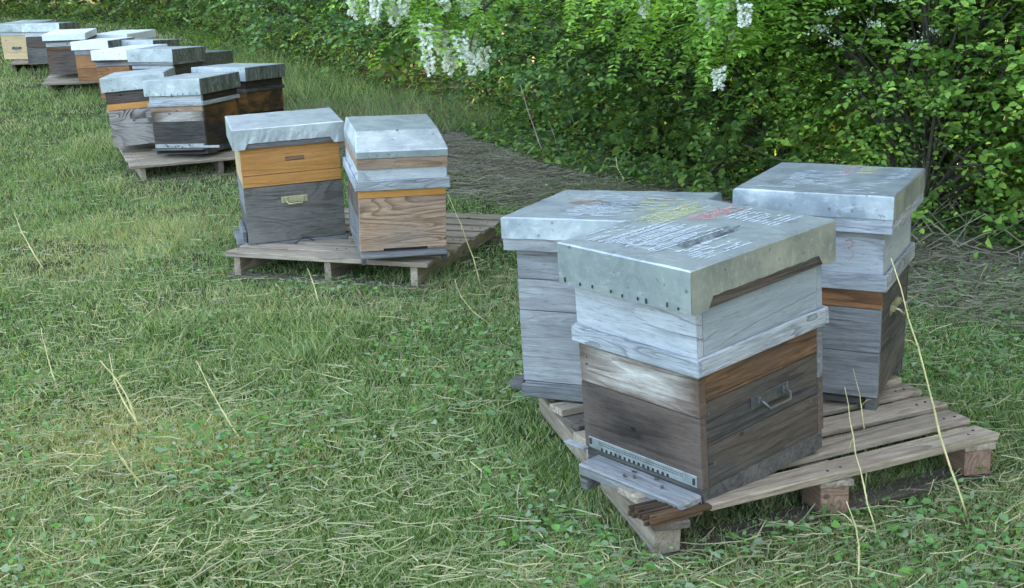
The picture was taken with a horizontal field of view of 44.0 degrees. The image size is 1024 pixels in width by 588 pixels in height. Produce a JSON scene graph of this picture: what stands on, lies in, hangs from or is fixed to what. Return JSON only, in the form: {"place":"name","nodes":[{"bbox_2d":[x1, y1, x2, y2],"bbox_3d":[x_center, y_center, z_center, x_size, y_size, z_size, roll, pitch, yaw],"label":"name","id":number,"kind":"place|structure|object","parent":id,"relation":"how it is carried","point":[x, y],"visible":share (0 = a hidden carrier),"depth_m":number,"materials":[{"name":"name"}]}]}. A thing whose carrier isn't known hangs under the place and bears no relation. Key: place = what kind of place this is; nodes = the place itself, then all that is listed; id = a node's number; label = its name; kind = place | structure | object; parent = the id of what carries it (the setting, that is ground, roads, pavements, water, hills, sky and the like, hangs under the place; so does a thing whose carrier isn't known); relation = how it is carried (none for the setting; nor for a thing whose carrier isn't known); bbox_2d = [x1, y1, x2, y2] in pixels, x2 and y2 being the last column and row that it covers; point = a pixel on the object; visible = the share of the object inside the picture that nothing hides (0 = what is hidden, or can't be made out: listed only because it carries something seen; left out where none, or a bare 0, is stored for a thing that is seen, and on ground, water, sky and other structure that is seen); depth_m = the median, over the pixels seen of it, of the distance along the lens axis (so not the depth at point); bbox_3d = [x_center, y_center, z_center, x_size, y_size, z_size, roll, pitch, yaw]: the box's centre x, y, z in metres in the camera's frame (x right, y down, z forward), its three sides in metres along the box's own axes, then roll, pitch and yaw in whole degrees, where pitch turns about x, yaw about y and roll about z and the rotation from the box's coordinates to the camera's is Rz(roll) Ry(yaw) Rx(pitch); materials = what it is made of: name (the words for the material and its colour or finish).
{"place":"outdoors","nodes":[
{"label":"outdoors","id":0,"kind":"place"},
{"bbox_2d":[0,0,1023,587],"bbox_3d":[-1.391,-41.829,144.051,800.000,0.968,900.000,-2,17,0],"label":"ground","id":1,"kind":"structure","parent":0,"point":[386,76],"depth_m":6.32,"materials":[{"name":"green plant"}]},
{"bbox_2d":[14,213,42,268],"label":"dry stalk","id":2,"kind":"object","parent":1,"relation":"on","point":[28,244],"visible":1,"depth_m":6.61,"materials":[{"name":"plant"}]},
{"bbox_2d":[9,59,48,73],"bbox_3d":[-5.886,-3.033,16.640,1.223,0.142,1.108,-4,17,-12],"label":"wooden pallet","id":3,"kind":"object","parent":1,"relation":"on","point":[17,64],"visible":0.26,"depth_m":16.13,"materials":[{"name":"brown wood"}]},
{"bbox_2d":[0,20,54,58],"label":"beehive","id":4,"kind":"object","parent":3,"relation":"on","point":[13,38],"visible":0.58,"depth_m":16.37,"materials":[{"name":"yellow wood"}]},
{"bbox_2d":[21,22,79,62],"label":"beehive","id":5,"kind":"object","parent":3,"relation":"on","point":[36,48],"visible":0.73,"depth_m":15.26,"materials":[{"name":"grey wood"}]},
{"bbox_2d":[34,328,57,388],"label":"dry stalk","id":6,"kind":"object","parent":1,"relation":"on","point":[51,372],"visible":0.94,"depth_m":4.59,"materials":[{"name":"plant"}]},
{"bbox_2d":[0,0,115,16],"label":"hedge shrub","id":7,"kind":"object","parent":1,"relation":"on","point":[37,5],"visible":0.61,"depth_m":26.98,"materials":[{"name":"green plant"}]},
{"bbox_2d":[42,73,99,93],"bbox_3d":[-4.719,-2.482,14.758,1.324,0.142,1.211,-5,17,-14],"label":"wooden pallet","id":8,"kind":"object","parent":1,"relation":"on","point":[53,80],"visible":0.3,"depth_m":14.30,"materials":[{"name":"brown wood"}]},
{"bbox_2d":[42,28,96,73],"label":"beehive","id":9,"kind":"object","parent":8,"relation":"on","point":[61,55],"visible":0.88,"depth_m":14.38,"materials":[{"name":"grey wood"}]},
{"bbox_2d":[70,37,133,81],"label":"beehive","id":10,"kind":"object","parent":8,"relation":"on","point":[86,66],"visible":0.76,"depth_m":13.63,"materials":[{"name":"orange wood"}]},
{"bbox_2d":[95,29,155,38],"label":"beehive","id":11,"kind":"object","parent":8,"relation":"on","point":[144,34],"visible":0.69,"depth_m":14.90,"materials":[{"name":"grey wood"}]},
{"bbox_2d":[121,39,179,46],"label":"beehive","id":12,"kind":"object","parent":8,"relation":"on","point":[172,42],"visible":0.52,"depth_m":13.64,"materials":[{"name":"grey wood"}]},
{"bbox_2d":[44,0,173,20],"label":"hedge shrub","id":13,"kind":"object","parent":1,"relation":"on","point":[75,13],"visible":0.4,"depth_m":25.57,"materials":[{"name":"green plant"}]},
{"bbox_2d":[100,360,145,427],"bbox_3d":[-1.296,0.332,4.220,0.136,0.228,0.071,-2,17,0],"label":"dry stalk","id":14,"kind":"object","parent":1,"relation":"on","point":[130,405],"visible":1,"depth_m":4.21,"materials":[{"name":"plant"}]},
{"bbox_2d":[109,354,139,426],"bbox_3d":[-1.297,0.321,4.262,0.146,0.227,0.044,11,21,37],"label":"dry stalk","id":15,"kind":"object","parent":1,"relation":"on","point":[124,402],"visible":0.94,"depth_m":4.26,"materials":[{"name":"plant"}]},
{"bbox_2d":[112,442,143,484],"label":"dry stalk","id":16,"kind":"object","parent":1,"relation":"on","point":[129,469],"visible":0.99,"depth_m":3.69,"materials":[{"name":"plant"}]},
{"bbox_2d":[75,0,219,23],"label":"hedge shrub","id":17,"kind":"object","parent":1,"relation":"on","point":[149,10],"visible":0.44,"depth_m":23.70,"materials":[{"name":"green plant"}]},
{"bbox_2d":[118,143,236,183],"bbox_3d":[-2.328,-1.060,9.744,1.276,0.142,1.162,-8,17,-20],"label":"wooden pallet","id":18,"kind":"object","parent":1,"relation":"on","point":[140,158],"visible":0.45,"depth_m":9.29,"materials":[{"name":"brown wood"}]},
{"bbox_2d":[99,67,175,146],"bbox_3d":[-2.825,-1.438,9.712,0.475,0.517,0.554,-7,15,-5],"label":"beehive","id":19,"kind":"object","parent":18,"relation":"on","point":[129,114],"visible":0.75,"depth_m":9.47,"materials":[{"name":"grey wood"}]},
{"bbox_2d":[142,71,240,154],"bbox_3d":[-2.311,-1.345,9.407,0.574,0.545,0.580,1,15,19],"label":"beehive","id":20,"kind":"object","parent":18,"relation":"on","point":[193,110],"visible":0.96,"depth_m":9.22,"materials":[{"name":"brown wood"}]},
{"bbox_2d":[191,63,284,114],"bbox_3d":[-2.154,-1.554,10.070,0.498,0.521,0.570,4,14,22],"label":"beehive","id":21,"kind":"object","parent":18,"relation":"on","point":[260,90],"visible":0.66,"depth_m":9.90,"materials":[{"name":"black wood"}]},
{"bbox_2d":[113,0,258,30],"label":"hedge shrub","id":22,"kind":"object","parent":1,"relation":"on","point":[179,14],"visible":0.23,"depth_m":21.93,"materials":[{"name":"green plant"}]},
{"bbox_2d":[192,361,241,441],"bbox_3d":[-0.944,0.346,4.088,0.178,0.251,0.049,5,18,21],"label":"dry stalk","id":23,"kind":"object","parent":1,"relation":"on","point":[218,404],"visible":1,"depth_m":4.08,"materials":[{"name":"plant"}]},
{"bbox_2d":[170,0,335,39],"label":"hedge shrub","id":24,"kind":"object","parent":1,"relation":"on","point":[205,30],"visible":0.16,"depth_m":20.06,"materials":[{"name":"green plant"}]},
{"bbox_2d":[177,0,350,51],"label":"hedge shrub","id":25,"kind":"object","parent":1,"relation":"on","point":[209,23],"visible":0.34,"depth_m":18.34,"materials":[{"name":"green plant"}]},
{"bbox_2d":[206,0,419,67],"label":"hedge shrub","id":26,"kind":"object","parent":1,"relation":"on","point":[260,26],"visible":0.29,"depth_m":16.43,"materials":[{"name":"green plant"}]},
{"bbox_2d":[307,268,318,302],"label":"dry stalk","id":27,"kind":"object","parent":1,"relation":"on","point":[314,287],"visible":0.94,"depth_m":5.76,"materials":[{"name":"plant"}]},
{"bbox_2d":[265,0,458,83],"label":"hedge shrub","id":28,"kind":"object","parent":1,"relation":"on","point":[334,11],"visible":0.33,"depth_m":14.50,"materials":[{"name":"green plant"}]},
{"bbox_2d":[225,208,505,289],"bbox_3d":[-0.730,-0.258,6.718,1.127,0.141,1.207,4,15,17],"label":"wooden pallet","id":29,"kind":"object","parent":1,"relation":"on","point":[339,257],"visible":0.47,"depth_m":6.33,"materials":[{"name":"brown wood"}]},
{"bbox_2d":[225,107,347,245],"bbox_3d":[-1.182,-0.600,6.643,0.587,0.642,0.496,-7,18,-15],"label":"beehive","id":30,"kind":"object","parent":29,"relation":"on","point":[288,169],"visible":0.99,"depth_m":6.46,"materials":[{"name":"grey wood"}]},
{"bbox_2d":[343,114,449,264],"bbox_3d":[-0.565,-0.517,6.157,0.450,0.606,0.560,-4,20,-13],"label":"beehive","id":31,"kind":"object","parent":29,"relation":"on","point":[395,166],"visible":1,"depth_m":5.96,"materials":[{"name":"beige wood"}]},
{"bbox_2d":[328,0,556,105],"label":"hedge shrub","id":32,"kind":"object","parent":1,"relation":"on","point":[407,52],"visible":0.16,"depth_m":12.91,"materials":[{"name":"green plant"}]},
{"bbox_2d":[448,195,482,283],"bbox_3d":[-0.215,-0.239,5.906,0.169,0.485,0.045,-10,18,-24],"label":"dry stalk","id":33,"kind":"object","parent":1,"relation":"on","point":[467,243],"visible":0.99,"depth_m":5.92,"materials":[{"name":"plant"}]},
{"bbox_2d":[455,281,487,323],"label":"dry stalk","id":34,"kind":"object","parent":1,"relation":"on","point":[468,306],"visible":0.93,"depth_m":5.36,"materials":[{"name":"plant"}]},
{"bbox_2d":[0,14,945,244],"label":"grass","id":35,"kind":"structure","parent":1,"relation":"on","point":[295,84],"depth_m":10.08,"materials":[{"name":"green plant"}]},
{"bbox_2d":[0,130,1023,587],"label":"cut hay","id":36,"kind":"object","parent":1,"relation":"on","point":[262,504],"visible":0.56,"depth_m":3.59,"materials":[{"name":"green plant"}]},
{"bbox_2d":[0,166,1023,587],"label":"weed leaves","id":37,"kind":"object","parent":1,"relation":"on","point":[588,580],"visible":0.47,"depth_m":3.85,"materials":[{"name":"green plant"}]},
{"bbox_2d":[0,0,1023,250],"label":"undergrowth","id":38,"kind":"object","parent":1,"relation":"on","point":[800,153],"visible":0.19,"depth_m":9.89,"materials":[{"name":"green plant"}]},
{"bbox_2d":[520,84,545,157],"bbox_3d":[0.165,-1.293,9.598,0.220,0.585,0.028,8,19,30],"label":"dry stalk","id":39,"kind":"object","parent":1,"relation":"on","point":[536,135],"visible":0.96,"depth_m":9.59,"materials":[{"name":"beige plant"}]},
{"bbox_2d":[422,0,674,138],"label":"hedge shrub","id":40,"kind":"object","parent":1,"relation":"on","point":[546,87],"visible":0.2,"depth_m":10.79,"materials":[{"name":"green plant"}]},
{"bbox_2d":[547,121,557,150],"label":"dry stalk","id":41,"kind":"object","parent":1,"relation":"on","point":[554,136],"visible":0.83,"depth_m":9.90,"materials":[{"name":"plant"}]},
{"bbox_2d":[323,0,795,131],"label":"robinia tree","id":42,"kind":"object","parent":1,"relation":"on","point":[433,13],"visible":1,"depth_m":6.97,"materials":[{"name":"green plant"}]},
{"bbox_2d":[457,0,788,162],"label":"hedge shrub","id":43,"kind":"object","parent":1,"relation":"on","point":[629,103],"visible":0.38,"depth_m":9.45,"materials":[{"name":"green plant"}]},
{"bbox_2d":[283,90,1023,343],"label":"hedge litter","id":44,"kind":"object","parent":1,"relation":"on","point":[453,138],"visible":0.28,"depth_m":8.30,"materials":[{"name":"dry leaf litter"},{"name":"straw"},{"name":"twigs"}]},
{"bbox_2d":[449,0,1021,139],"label":"robinia tree","id":45,"kind":"object","parent":1,"relation":"on","point":[742,16],"visible":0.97,"depth_m":6.70,"materials":[{"name":"green plant"}]},
{"bbox_2d":[532,374,999,563],"bbox_3d":[0.724,0.408,3.959,1.498,0.143,1.187,-8,16,-27],"label":"wooden pallet","id":46,"kind":"object","parent":1,"relation":"on","point":[818,478],"visible":0.43,"depth_m":3.55,"materials":[{"name":"brown wood"}]},
{"bbox_2d":[501,190,721,401],"bbox_3d":[0.329,0.000,4.072,0.578,0.589,0.488,3,16,27],"label":"beehive","id":47,"kind":"object","parent":46,"relation":"on","point":[533,235],"visible":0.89,"depth_m":3.96,"materials":[{"name":"grey wood"}]},
{"bbox_2d":[557,198,835,509],"bbox_3d":[0.486,0.157,3.428,0.616,0.676,0.533,-18,22,-36],"label":"beehive","id":48,"kind":"object","parent":46,"relation":"on","point":[696,328],"visible":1,"depth_m":3.27,"materials":[{"name":"brown wood"}]},
{"bbox_2d":[732,162,924,410],"bbox_3d":[1.022,-0.036,4.075,0.492,0.685,0.579,6,16,25],"label":"beehive","id":49,"kind":"object","parent":46,"relation":"on","point":[869,210],"visible":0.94,"depth_m":3.83,"materials":[{"name":"grey wood"}]},
{"bbox_2d":[546,0,1023,192],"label":"hedge shrub","id":50,"kind":"object","parent":1,"relation":"on","point":[731,115],"visible":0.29,"depth_m":8.29,"materials":[{"name":"green plant"}]},
{"bbox_2d":[838,501,859,585],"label":"dry stalk","id":51,"kind":"object","parent":1,"relation":"on","point":[855,526],"visible":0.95,"depth_m":3.02,"materials":[{"name":"plant"}]},
{"bbox_2d":[844,387,875,533],"bbox_3d":[0.924,0.445,3.378,0.015,0.326,0.252,-4,17,-8],"label":"dry stalk","id":52,"kind":"object","parent":1,"relation":"on","point":[859,465],"visible":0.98,"depth_m":3.37,"materials":[{"name":"plant"}]},
{"bbox_2d":[698,0,1023,232],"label":"hedge shrub","id":53,"kind":"object","parent":1,"relation":"on","point":[1001,135],"visible":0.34,"depth_m":7.14,"materials":[{"name":"green plant"}]},
{"bbox_2d":[853,368,869,485],"bbox_3d":[1.026,0.392,3.722,0.054,0.258,0.302,2,17,13],"label":"dry stalk","id":54,"kind":"object","parent":1,"relation":"on","point":[862,418],"visible":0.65,"depth_m":3.75,"materials":[{"name":"plant"}]},
{"bbox_2d":[727,0,1023,243],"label":"flowering shrub","id":55,"kind":"object","parent":1,"relation":"on","point":[935,188],"visible":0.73,"depth_m":6.75,"materials":[{"name":"green plant"}]},
{"bbox_2d":[836,160,1023,283],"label":"dead brush","id":56,"kind":"object","parent":1,"relation":"on","point":[964,237],"visible":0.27,"depth_m":6.63,"materials":[{"name":"plant"}]},
{"bbox_2d":[891,258,969,521],"bbox_3d":[1.097,0.264,3.345,0.256,0.700,0.059,9,20,33],"label":"dry stalk","id":57,"kind":"object","parent":1,"relation":"on","point":[945,452],"visible":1,"depth_m":3.37,"materials":[{"name":"plant"}]},
{"bbox_2d":[840,0,1023,63],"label":"hedgerow tree","id":58,"kind":"object","parent":1,"relation":"on","point":[1022,48],"depth_m":8.38,"materials":[{"name":"green plant"}]},
{"bbox_2d":[850,0,1023,258],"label":"hedge shrub","id":59,"kind":"object","parent":1,"relation":"on","point":[992,125],"visible":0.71,"depth_m":6.32,"materials":[{"name":"green plant"}]},
{"bbox_3d":[-3.292,-1.827,12.348,1.217,0.142,1.105,-6,18,-13],"label":"wooden pallet","id":60,"kind":"object","parent":1,"relation":"on","visible":0},
{"bbox_2d":[90,44,167,98],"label":"beehive","id":61,"kind":"object","parent":60,"relation":"on","point":[108,61],"visible":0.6,"depth_m":12.09,"materials":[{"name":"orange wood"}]},
{"bbox_2d":[127,46,205,74],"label":"beehive","id":62,"kind":"object","parent":60,"relation":"on","point":[182,59],"visible":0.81,"depth_m":11.49,"materials":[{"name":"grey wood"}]},
{"bbox_2d":[203,50,232,65],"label":"beehive","id":63,"kind":"object","parent":60,"relation":"on","point":[215,57],"visible":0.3,"depth_m":12.24,"materials":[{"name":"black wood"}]}
]}

